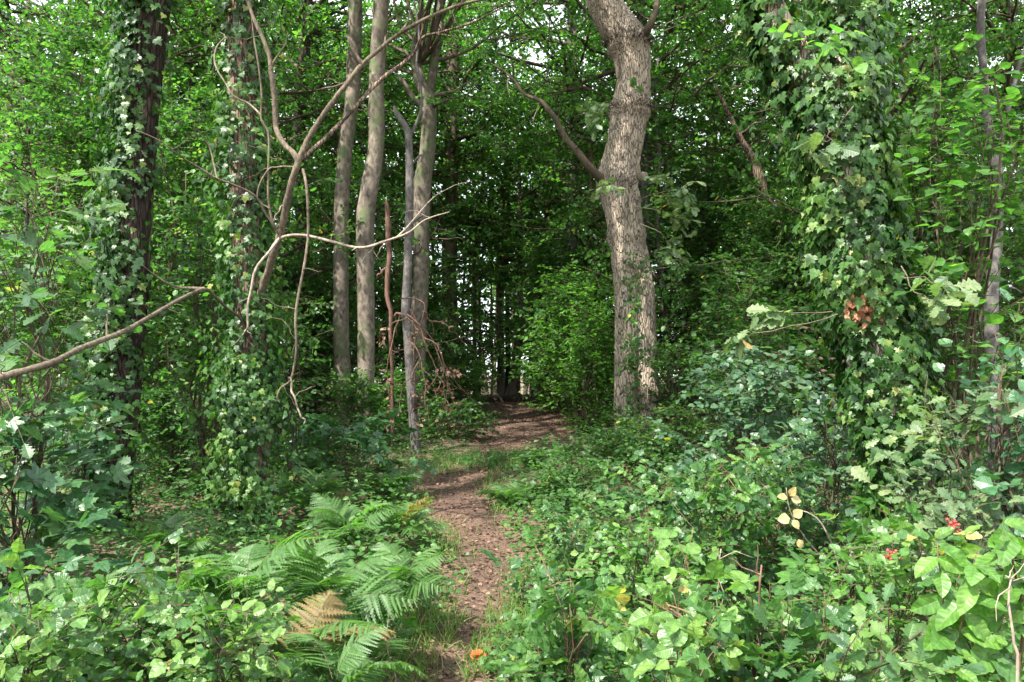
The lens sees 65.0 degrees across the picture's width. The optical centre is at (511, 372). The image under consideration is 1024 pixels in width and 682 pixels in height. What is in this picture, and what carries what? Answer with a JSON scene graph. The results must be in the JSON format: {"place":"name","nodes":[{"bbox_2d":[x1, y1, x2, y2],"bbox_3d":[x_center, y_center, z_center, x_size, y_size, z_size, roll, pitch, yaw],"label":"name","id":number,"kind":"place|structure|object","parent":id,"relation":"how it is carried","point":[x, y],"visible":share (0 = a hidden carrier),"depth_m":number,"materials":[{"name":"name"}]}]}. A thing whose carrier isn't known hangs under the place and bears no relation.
{"place":"outdoors","nodes":[
{"label":"outdoors","id":0,"kind":"place"},
{"bbox_2d":[416,395,577,681],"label":"path","id":1,"kind":"structure","parent":0,"point":[480,577],"depth_m":7.34,"materials":[{"name":"soil"}]},
{"bbox_2d":[0,375,1023,681],"bbox_3d":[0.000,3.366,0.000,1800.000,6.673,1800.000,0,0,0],"label":"ground","id":2,"kind":"structure","parent":0,"point":[430,505],"depth_m":7.42,"materials":[{"name":"soil"}]},
{"bbox_2d":[0,224,103,467],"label":"hazel shrub","id":3,"kind":"object","parent":2,"relation":"on","point":[9,389],"visible":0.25,"depth_m":8.37,"materials":[{"name":"plant"}]},
{"bbox_2d":[0,390,148,649],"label":"sycamore sapling","id":4,"kind":"object","parent":2,"relation":"on","point":[53,520],"visible":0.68,"depth_m":4.65,"materials":[{"name":"green plant"}]},
{"bbox_2d":[0,537,166,681],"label":"privet bush","id":5,"kind":"object","parent":2,"relation":"on","point":[45,660],"visible":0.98,"depth_m":2.50,"materials":[{"name":"green plant"}]},
{"bbox_2d":[0,0,170,419],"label":"young tree","id":6,"kind":"object","parent":2,"relation":"on","point":[12,45],"visible":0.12,"depth_m":11.54,"materials":[{"name":"plant"}]},
{"bbox_2d":[34,393,139,541],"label":"holly shrub","id":7,"kind":"object","parent":2,"relation":"on","point":[103,448],"visible":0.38,"depth_m":6.36,"materials":[{"name":"green plant"}]},
{"bbox_2d":[0,0,178,458],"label":"hazel shrub","id":8,"kind":"object","parent":2,"relation":"on","point":[78,160],"visible":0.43,"depth_m":9.20,"materials":[{"name":"green plant"}]},
{"bbox_2d":[0,150,184,604],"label":"oak sapling","id":9,"kind":"object","parent":2,"relation":"on","point":[33,296],"visible":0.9,"depth_m":5.00,"materials":[{"name":"green plant"}]},
{"bbox_2d":[0,0,210,399],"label":"young tree","id":10,"kind":"object","parent":2,"relation":"on","point":[3,231],"visible":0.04,"depth_m":12.89,"materials":[{"name":"green plant"}]},
{"bbox_2d":[30,0,184,534],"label":"ivy clad tree","id":11,"kind":"object","parent":2,"relation":"on","point":[142,55],"visible":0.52,"depth_m":6.86,"materials":[{"name":"green plant"}]},
{"bbox_2d":[0,528,244,681],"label":"privet bush","id":12,"kind":"object","parent":2,"relation":"on","point":[156,578],"visible":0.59,"depth_m":2.90,"materials":[{"name":"green plant"}]},
{"bbox_2d":[81,65,233,479],"bbox_3d":[-3.742,-1.120,9.048,1.985,4.736,2.128,0,0,0],"label":"hazel shrub","id":13,"kind":"object","parent":2,"relation":"on","point":[164,185],"visible":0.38,"depth_m":8.88,"materials":[{"name":"green plant"}]},
{"bbox_2d":[0,0,344,447],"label":"young tree","id":14,"kind":"object","parent":2,"relation":"on","point":[7,148],"visible":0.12,"depth_m":10.78,"materials":[{"name":"green plant"}]},
{"bbox_2d":[129,511,226,568],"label":"fern","id":15,"kind":"object","parent":2,"relation":"on","point":[174,521],"visible":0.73,"depth_m":5.23,"materials":[{"name":"green plant"}]},
{"bbox_2d":[132,375,228,502],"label":"dark shrub","id":16,"kind":"object","parent":2,"relation":"on","point":[159,432],"visible":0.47,"depth_m":8.19,"materials":[{"name":"green plant"}]},
{"bbox_2d":[1,0,364,441],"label":"young tree","id":17,"kind":"object","parent":2,"relation":"on","point":[306,301],"visible":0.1,"depth_m":11.44,"materials":[{"name":"green plant"}]},
{"bbox_2d":[146,0,229,444],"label":"beech sapling","id":18,"kind":"object","parent":2,"relation":"on","point":[187,39],"visible":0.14,"depth_m":11.04,"materials":[{"name":"green plant"}]},
{"bbox_2d":[121,575,308,681],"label":"privet bush","id":19,"kind":"object","parent":2,"relation":"on","point":[252,663],"visible":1,"depth_m":2.62,"materials":[{"name":"green plant"}]},
{"bbox_2d":[145,166,289,511],"bbox_3d":[-2.796,-0.309,7.598,1.278,3.305,1.337,0,0,0],"label":"hazel shrub","id":20,"kind":"object","parent":2,"relation":"on","point":[192,416],"visible":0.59,"depth_m":7.41,"materials":[{"name":"green plant"}]},
{"bbox_2d":[0,0,506,544],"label":"ivy clad tree","id":21,"kind":"object","parent":2,"relation":"on","point":[246,400],"visible":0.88,"depth_m":6.70,"materials":[{"name":"green plant"}]},
{"bbox_2d":[52,0,464,428],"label":"young tree","id":22,"kind":"object","parent":2,"relation":"on","point":[300,188],"visible":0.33,"depth_m":12.61,"materials":[{"name":"green plant"}]},
{"bbox_2d":[267,285,331,493],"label":"hazel shrub","id":23,"kind":"object","parent":2,"relation":"on","point":[280,442],"visible":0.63,"depth_m":7.97,"materials":[{"name":"green plant"}]},
{"bbox_2d":[270,467,354,512],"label":"fern","id":24,"kind":"object","parent":2,"relation":"on","point":[330,486],"visible":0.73,"depth_m":7.40,"materials":[{"name":"green plant"}]},
{"bbox_2d":[274,247,357,425],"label":"dark shrub","id":25,"kind":"object","parent":2,"relation":"on","point":[317,317],"visible":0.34,"depth_m":12.73,"materials":[{"name":"green plant"}]},
{"bbox_2d":[197,0,442,404],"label":"young tree","id":26,"kind":"object","parent":2,"relation":"on","point":[316,31],"visible":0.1,"depth_m":15.82,"materials":[{"name":"plant"}]},
{"bbox_2d":[266,622,425,681],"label":"fern","id":27,"kind":"object","parent":2,"relation":"on","point":[354,670],"visible":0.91,"depth_m":2.93,"materials":[{"name":"green plant"}]},
{"bbox_2d":[333,0,362,435],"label":"slender tree","id":28,"kind":"object","parent":2,"relation":"on","point":[341,344],"visible":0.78,"depth_m":12.11,"materials":[{"name":"grey plant"}]},
{"bbox_2d":[166,0,531,414],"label":"dark tree","id":29,"kind":"object","parent":2,"relation":"on","point":[306,42],"visible":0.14,"depth_m":14.41,"materials":[{"name":"green plant"}]},
{"bbox_2d":[305,492,395,550],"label":"fern","id":30,"kind":"object","parent":2,"relation":"on","point":[373,512],"visible":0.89,"depth_m":5.73,"materials":[{"name":"green plant"}]},
{"bbox_2d":[269,406,438,483],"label":"dark shrub","id":31,"kind":"object","parent":2,"relation":"on","point":[323,433],"visible":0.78,"depth_m":8.63,"materials":[{"name":"green plant"}]},
{"bbox_2d":[310,363,405,448],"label":"hazel shrub","id":32,"kind":"object","parent":2,"relation":"on","point":[347,390],"visible":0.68,"depth_m":10.90,"materials":[{"name":"green plant"}]},
{"bbox_2d":[214,0,512,385],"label":"woodland tree","id":33,"kind":"object","parent":2,"relation":"on","point":[485,107],"visible":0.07,"depth_m":16.42,"materials":[{"name":"green plant"}]},
{"bbox_2d":[355,0,388,429],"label":"slender tree","id":34,"kind":"object","parent":2,"relation":"on","point":[367,201],"visible":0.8,"depth_m":11.70,"materials":[{"name":"grey plant"}]},
{"bbox_2d":[265,19,487,409],"bbox_3d":[-3.168,-3.047,14.939,4.624,7.958,4.483,0,0,-22],"label":"young tree","id":35,"kind":"object","parent":2,"relation":"on","point":[396,257],"visible":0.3,"depth_m":14.43,"materials":[{"name":"green plant"}]},
{"bbox_2d":[276,0,501,408],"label":"young tree","id":36,"kind":"object","parent":2,"relation":"on","point":[378,216],"visible":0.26,"depth_m":15.06,"materials":[{"name":"green plant"}]},
{"bbox_2d":[393,0,426,454],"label":"slim tree","id":37,"kind":"object","parent":2,"relation":"on","point":[407,270],"visible":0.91,"depth_m":10.56,"materials":[{"name":"wood"}]},
{"bbox_2d":[376,297,470,449],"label":"dead branch","id":38,"kind":"object","parent":37,"relation":"attached to","point":[447,373],"visible":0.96,"depth_m":10.24,"materials":[{"name":"wood"}]},
{"bbox_2d":[292,0,553,398],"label":"young tree","id":39,"kind":"object","parent":2,"relation":"on","point":[456,262],"visible":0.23,"depth_m":17.03,"materials":[{"name":"green plant"}]},
{"bbox_2d":[269,0,592,423],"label":"forked tree","id":40,"kind":"object","parent":2,"relation":"on","point":[422,193],"visible":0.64,"depth_m":13.41,"materials":[{"name":"grey plant"}]},
{"bbox_2d":[354,9,533,390],"bbox_3d":[-2.015,-4.052,19.481,5.570,9.644,5.562,0,0,32],"label":"young tree","id":41,"kind":"object","parent":2,"relation":"on","point":[478,310],"visible":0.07,"depth_m":19.38,"materials":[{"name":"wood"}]},
{"bbox_2d":[311,0,599,397],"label":"dark tree","id":42,"kind":"object","parent":2,"relation":"on","point":[451,150],"visible":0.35,"depth_m":17.85,"materials":[{"name":"green plant"}]},
{"bbox_2d":[359,444,555,681],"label":"grass","id":43,"kind":"structure","parent":2,"relation":"on","point":[433,611],"depth_m":4.83,"materials":[{"name":"plant"}]},
{"bbox_2d":[302,580,418,663],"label":"fern","id":44,"kind":"object","parent":43,"relation":"on","point":[381,623],"visible":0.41,"depth_m":3.65,"materials":[{"name":"green plant"}]},
{"bbox_2d":[407,394,507,441],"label":"dark shrub","id":45,"kind":"object","parent":2,"relation":"on","point":[465,416],"visible":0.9,"depth_m":12.10,"materials":[{"name":"green plant"}]},
{"bbox_2d":[432,354,500,416],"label":"beech sapling","id":46,"kind":"object","parent":2,"relation":"on","point":[467,381],"visible":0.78,"depth_m":14.52,"materials":[{"name":"green plant"}]},
{"bbox_2d":[339,0,614,395],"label":"crest tree","id":47,"kind":"object","parent":2,"relation":"on","point":[499,391],"visible":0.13,"depth_m":18.60,"materials":[{"name":"plant"}]},
{"bbox_2d":[272,480,683,681],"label":"ground ivy","id":48,"kind":"object","parent":2,"relation":"on","point":[500,639],"visible":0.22,"depth_m":5.57,"materials":[{"name":"green plant"}]},
{"bbox_2d":[347,442,635,476],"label":"grass","id":49,"kind":"structure","parent":2,"relation":"on","point":[490,460],"depth_m":10.21,"materials":[{"name":"green plant"}]},
{"bbox_2d":[354,0,662,397],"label":"crest tree","id":50,"kind":"object","parent":2,"relation":"on","point":[484,173],"visible":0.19,"depth_m":17.77,"materials":[{"name":"plant"}]},
{"bbox_2d":[0,381,1023,681],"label":"ground cover","id":51,"kind":"object","parent":2,"relation":"on","point":[142,513],"visible":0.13,"depth_m":6.11,"materials":[{"name":"green plant"}]},
{"bbox_2d":[167,527,324,622],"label":"fern","id":52,"kind":"object","parent":51,"relation":"on","point":[245,582],"visible":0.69,"depth_m":3.52,"materials":[{"name":"green plant"}]},
{"bbox_2d":[184,589,399,681],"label":"fern","id":53,"kind":"object","parent":51,"relation":"on","point":[320,629],"visible":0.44,"depth_m":3.26,"materials":[{"name":"leaf"},{"name":"dry leaf"}]},
{"bbox_2d":[216,535,421,634],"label":"fern","id":54,"kind":"object","parent":51,"relation":"on","point":[312,568],"visible":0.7,"depth_m":3.82,"materials":[{"name":"green plant"}]},
{"bbox_2d":[355,541,450,607],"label":"fern","id":55,"kind":"object","parent":51,"relation":"on","point":[428,580],"visible":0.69,"depth_m":4.55,"materials":[{"name":"green plant"}]},
{"bbox_2d":[10,388,1013,681],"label":"leaf litter","id":56,"kind":"object","parent":2,"relation":"on","point":[456,672],"visible":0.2,"depth_m":6.67,"materials":[{"name":"plant"}]},
{"bbox_2d":[331,0,698,395],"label":"crest tree","id":57,"kind":"object","parent":2,"relation":"on","point":[511,389],"visible":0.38,"depth_m":18.02,"materials":[{"name":"plant"}]},
{"bbox_2d":[434,6,666,385],"bbox_3d":[1.273,-3.805,19.201,5.154,9.150,5.316,0,0,35],"label":"young tree","id":58,"kind":"object","parent":2,"relation":"on","point":[514,294],"visible":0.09,"depth_m":18.67,"materials":[{"name":"green plant"}]},
{"bbox_2d":[492,223,614,411],"bbox_3d":[1.002,-1.057,15.897,2.413,3.712,2.827,0,0,-32],"label":"beech sapling","id":59,"kind":"object","parent":2,"relation":"on","point":[531,254],"visible":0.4,"depth_m":15.61,"materials":[{"name":"green plant"}]},
{"bbox_2d":[505,258,614,425],"bbox_3d":[1.060,-0.502,13.451,2.374,2.823,2.268,0,0,0],"label":"beech sapling","id":60,"kind":"object","parent":2,"relation":"on","point":[589,297],"visible":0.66,"depth_m":13.29,"materials":[{"name":"green plant"}]},
{"bbox_2d":[504,502,617,602],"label":"bramble bush","id":61,"kind":"object","parent":2,"relation":"on","point":[556,523],"visible":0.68,"depth_m":5.17,"materials":[{"name":"green plant"}]},
{"bbox_2d":[403,0,721,402],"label":"beech tree","id":62,"kind":"object","parent":2,"relation":"on","point":[569,25],"visible":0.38,"depth_m":16.38,"materials":[{"name":"green plant"}]},
{"bbox_2d":[499,584,626,681],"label":"bramble bush","id":63,"kind":"object","parent":2,"relation":"on","point":[535,635],"visible":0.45,"depth_m":3.03,"materials":[{"name":"green plant"}]},
{"bbox_2d":[478,525,667,681],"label":"bramble bush","id":64,"kind":"object","parent":2,"relation":"on","point":[564,603],"visible":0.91,"depth_m":2.95,"materials":[{"name":"green plant"}]},
{"bbox_2d":[519,440,632,516],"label":"hawthorn shrub","id":65,"kind":"object","parent":2,"relation":"on","point":[559,483],"visible":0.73,"depth_m":7.76,"materials":[{"name":"green plant"}]},
{"bbox_2d":[548,297,614,433],"bbox_3d":[1.190,-0.045,12.402,1.242,2.310,1.397,0,0,31],"label":"beech sapling","id":66,"kind":"object","parent":2,"relation":"on","point":[580,348],"visible":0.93,"depth_m":12.37,"materials":[{"name":"green plant"}]},
{"bbox_2d":[458,0,741,397],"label":"crest tree","id":67,"kind":"object","parent":2,"relation":"on","point":[526,154],"visible":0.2,"depth_m":16.88,"materials":[{"name":"plant"}]},
{"bbox_2d":[493,0,708,445],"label":"oak tree","id":68,"kind":"object","parent":2,"relation":"on","point":[618,176],"visible":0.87,"depth_m":11.07,"materials":[{"name":"brown plant"}]},
{"bbox_2d":[468,0,742,406],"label":"young tree","id":69,"kind":"object","parent":2,"relation":"on","point":[590,222],"visible":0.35,"depth_m":14.94,"materials":[{"name":"green plant"}]},
{"bbox_2d":[426,0,794,264],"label":"beech tree","id":70,"kind":"object","parent":2,"relation":"on","point":[648,156],"visible":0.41,"depth_m":14.14,"materials":[{"name":"green plant"}]},
{"bbox_2d":[551,412,694,481],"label":"hawthorn shrub","id":71,"kind":"object","parent":2,"relation":"on","point":[615,447],"visible":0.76,"depth_m":9.13,"materials":[{"name":"green plant"}]},
{"bbox_2d":[468,0,786,382],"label":"woodland tree","id":72,"kind":"object","parent":2,"relation":"on","point":[720,141],"visible":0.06,"depth_m":17.02,"materials":[{"name":"plant"}]},
{"bbox_2d":[570,499,720,680],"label":"rose bush","id":73,"kind":"object","parent":2,"relation":"on","point":[630,551],"visible":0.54,"depth_m":3.94,"materials":[{"name":"green plant"}]},
{"bbox_2d":[568,449,739,580],"bbox_3d":[0.991,1.073,5.967,1.194,0.984,1.088,0,0,-19],"label":"bramble bush","id":74,"kind":"object","parent":2,"relation":"on","point":[649,500],"visible":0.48,"depth_m":5.94,"materials":[{"name":"green plant"}]},
{"bbox_2d":[510,0,824,413],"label":"young tree","id":75,"kind":"object","parent":2,"relation":"on","point":[658,242],"visible":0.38,"depth_m":13.78,"materials":[{"name":"plant"}]},
{"bbox_2d":[630,335,707,448],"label":"hazel shrub","id":76,"kind":"object","parent":2,"relation":"on","point":[679,361],"visible":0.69,"depth_m":10.85,"materials":[{"name":"green plant"}]},
{"bbox_2d":[598,529,765,681],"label":"bramble bush","id":77,"kind":"object","parent":2,"relation":"on","point":[669,638],"visible":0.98,"depth_m":2.55,"materials":[{"name":"green plant"}]},
{"bbox_2d":[638,398,742,470],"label":"hawthorn shrub","id":78,"kind":"object","parent":2,"relation":"on","point":[704,428],"visible":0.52,"depth_m":9.48,"materials":[{"name":"green plant"}]},
{"bbox_2d":[582,0,804,380],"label":"young tree","id":79,"kind":"object","parent":2,"relation":"on","point":[723,22],"visible":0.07,"depth_m":15.79,"materials":[{"name":"green plant"}]},
{"bbox_2d":[649,140,777,403],"bbox_3d":[3.484,-1.714,14.402,2.824,4.721,2.608,0,0,0],"label":"beech sapling","id":80,"kind":"object","parent":2,"relation":"on","point":[688,249],"visible":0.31,"depth_m":14.24,"materials":[{"name":"green plant"}]},
{"bbox_2d":[643,426,786,613],"bbox_3d":[1.236,1.005,4.935,0.852,1.375,1.261,0,0,9],"label":"bramble bush","id":81,"kind":"object","parent":2,"relation":"on","point":[735,501],"visible":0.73,"depth_m":4.74,"materials":[{"name":"green plant"}]},
{"bbox_2d":[642,338,854,499],"bbox_3d":[2.277,0.526,7.697,2.028,1.777,1.785,0,0,33],"label":"dogwood shrub","id":82,"kind":"object","parent":2,"relation":"on","point":[768,420],"visible":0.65,"depth_m":7.42,"materials":[{"name":"green plant"}]},
{"bbox_2d":[673,244,823,454],"bbox_3d":[3.049,-0.282,10.475,1.978,2.767,2.170,0,0,0],"label":"hazel shrub","id":83,"kind":"object","parent":2,"relation":"on","point":[724,309],"visible":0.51,"depth_m":10.34,"materials":[{"name":"green plant"}]},
{"bbox_2d":[682,289,834,466],"bbox_3d":[2.850,0.140,9.113,1.774,2.112,1.616,0,0,0],"label":"hazel shrub","id":84,"kind":"object","parent":2,"relation":"on","point":[775,339],"visible":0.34,"depth_m":9.02,"materials":[{"name":"green plant"}]},
{"bbox_2d":[664,548,855,681],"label":"maple seedling","id":85,"kind":"object","parent":2,"relation":"on","point":[791,617],"visible":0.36,"depth_m":2.70,"materials":[{"name":"green plant"}]},
{"bbox_2d":[696,428,836,594],"bbox_3d":[1.807,0.969,5.613,1.087,1.174,1.117,0,0,0],"label":"bramble bush","id":86,"kind":"object","parent":2,"relation":"on","point":[792,475],"visible":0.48,"depth_m":5.53,"materials":[{"name":"green plant"}]},
{"bbox_2d":[704,164,839,425],"bbox_3d":[4.264,-1.149,12.454,2.293,4.032,2.285,0,0,43],"label":"beech sapling","id":87,"kind":"object","parent":2,"relation":"on","point":[774,227],"visible":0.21,"depth_m":12.26,"materials":[{"name":"green plant"}]},
{"bbox_2d":[650,0,935,394],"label":"young tree","id":88,"kind":"object","parent":2,"relation":"on","point":[758,143],"visible":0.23,"depth_m":13.98,"materials":[{"name":"green plant"}]},
{"bbox_2d":[742,376,866,554],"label":"elder shrub","id":89,"kind":"object","parent":2,"relation":"on","point":[835,455],"visible":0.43,"depth_m":6.23,"materials":[{"name":"green plant"}]},
{"bbox_2d":[706,558,903,681],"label":"bramble bush","id":90,"kind":"object","parent":2,"relation":"on","point":[837,616],"visible":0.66,"depth_m":2.60,"materials":[{"name":"green plant"}]},
{"bbox_2d":[609,0,1023,451],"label":"young tree","id":91,"kind":"object","parent":2,"relation":"on","point":[930,46],"visible":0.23,"depth_m":10.64,"materials":[{"name":"green plant"}]},
{"bbox_2d":[647,0,1019,377],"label":"woodland tree","id":92,"kind":"object","parent":2,"relation":"on","point":[730,76],"visible":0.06,"depth_m":15.61,"materials":[{"name":"plant"}]},
{"bbox_2d":[795,532,916,681],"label":"rose bush","id":93,"kind":"object","parent":2,"relation":"on","point":[860,584],"visible":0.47,"depth_m":2.99,"materials":[{"name":"green plant"}]},
{"bbox_2d":[723,0,992,595],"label":"ivy clad tree","id":94,"kind":"object","parent":2,"relation":"on","point":[830,72],"visible":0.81,"depth_m":5.38,"materials":[{"name":"green plant"}]},
{"bbox_2d":[753,583,1010,681],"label":"oak seedling","id":95,"kind":"object","parent":2,"relation":"on","point":[911,631],"visible":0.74,"depth_m":2.36,"materials":[{"name":"green plant"}]},
{"bbox_2d":[775,0,1023,414],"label":"young tree","id":96,"kind":"object","parent":2,"relation":"on","point":[928,12],"visible":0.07,"depth_m":11.95,"materials":[{"name":"plant"}]},
{"bbox_2d":[779,0,1023,446],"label":"young tree","id":97,"kind":"object","parent":2,"relation":"on","point":[1007,10],"visible":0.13,"depth_m":10.60,"materials":[{"name":"green plant"}]},
{"bbox_2d":[798,495,1010,681],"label":"bramble bush","id":98,"kind":"object","parent":2,"relation":"on","point":[900,527],"visible":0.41,"depth_m":3.31,"materials":[{"name":"green plant"}]},
{"bbox_2d":[823,27,1023,521],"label":"hazel shrub","id":99,"kind":"object","parent":2,"relation":"on","point":[960,172],"visible":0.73,"depth_m":5.44,"materials":[{"name":"green plant"}]},
{"bbox_2d":[824,374,1023,619],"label":"oak sapling","id":100,"kind":"object","parent":2,"relation":"on","point":[967,505],"visible":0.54,"depth_m":4.64,"materials":[{"name":"green plant"}]},
{"bbox_2d":[885,61,1023,458],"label":"hazel shrub","id":101,"kind":"object","parent":2,"relation":"on","point":[1010,242],"visible":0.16,"depth_m":9.57,"materials":[{"name":"green plant"}]},
{"bbox_2d":[897,528,1023,681],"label":"bramble bush","id":102,"kind":"object","parent":2,"relation":"on","point":[1008,650],"visible":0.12,"depth_m":2.94,"materials":[{"name":"green plant"}]},
{"bbox_2d":[910,518,1023,681],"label":"dogwood shoot","id":103,"kind":"object","parent":2,"relation":"on","point":[968,610],"visible":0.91,"depth_m":2.30,"materials":[{"name":"plant"}]},
{"bbox_2d":[911,288,1023,645],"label":"holly shrub","id":104,"kind":"object","parent":2,"relation":"on","point":[983,482],"visible":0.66,"depth_m":4.61,"materials":[{"name":"green plant"}]},
{"bbox_2d":[976,0,1023,500],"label":"slim tree","id":105,"kind":"object","parent":2,"relation":"on","point":[982,61],"visible":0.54,"depth_m":7.37,"materials":[{"name":"brown plant"}]},
{"bbox_2d":[0,0,1023,375],"label":"sky","id":106,"kind":"structure","parent":0,"point":[540,53],"materials":[{"name":"white"}]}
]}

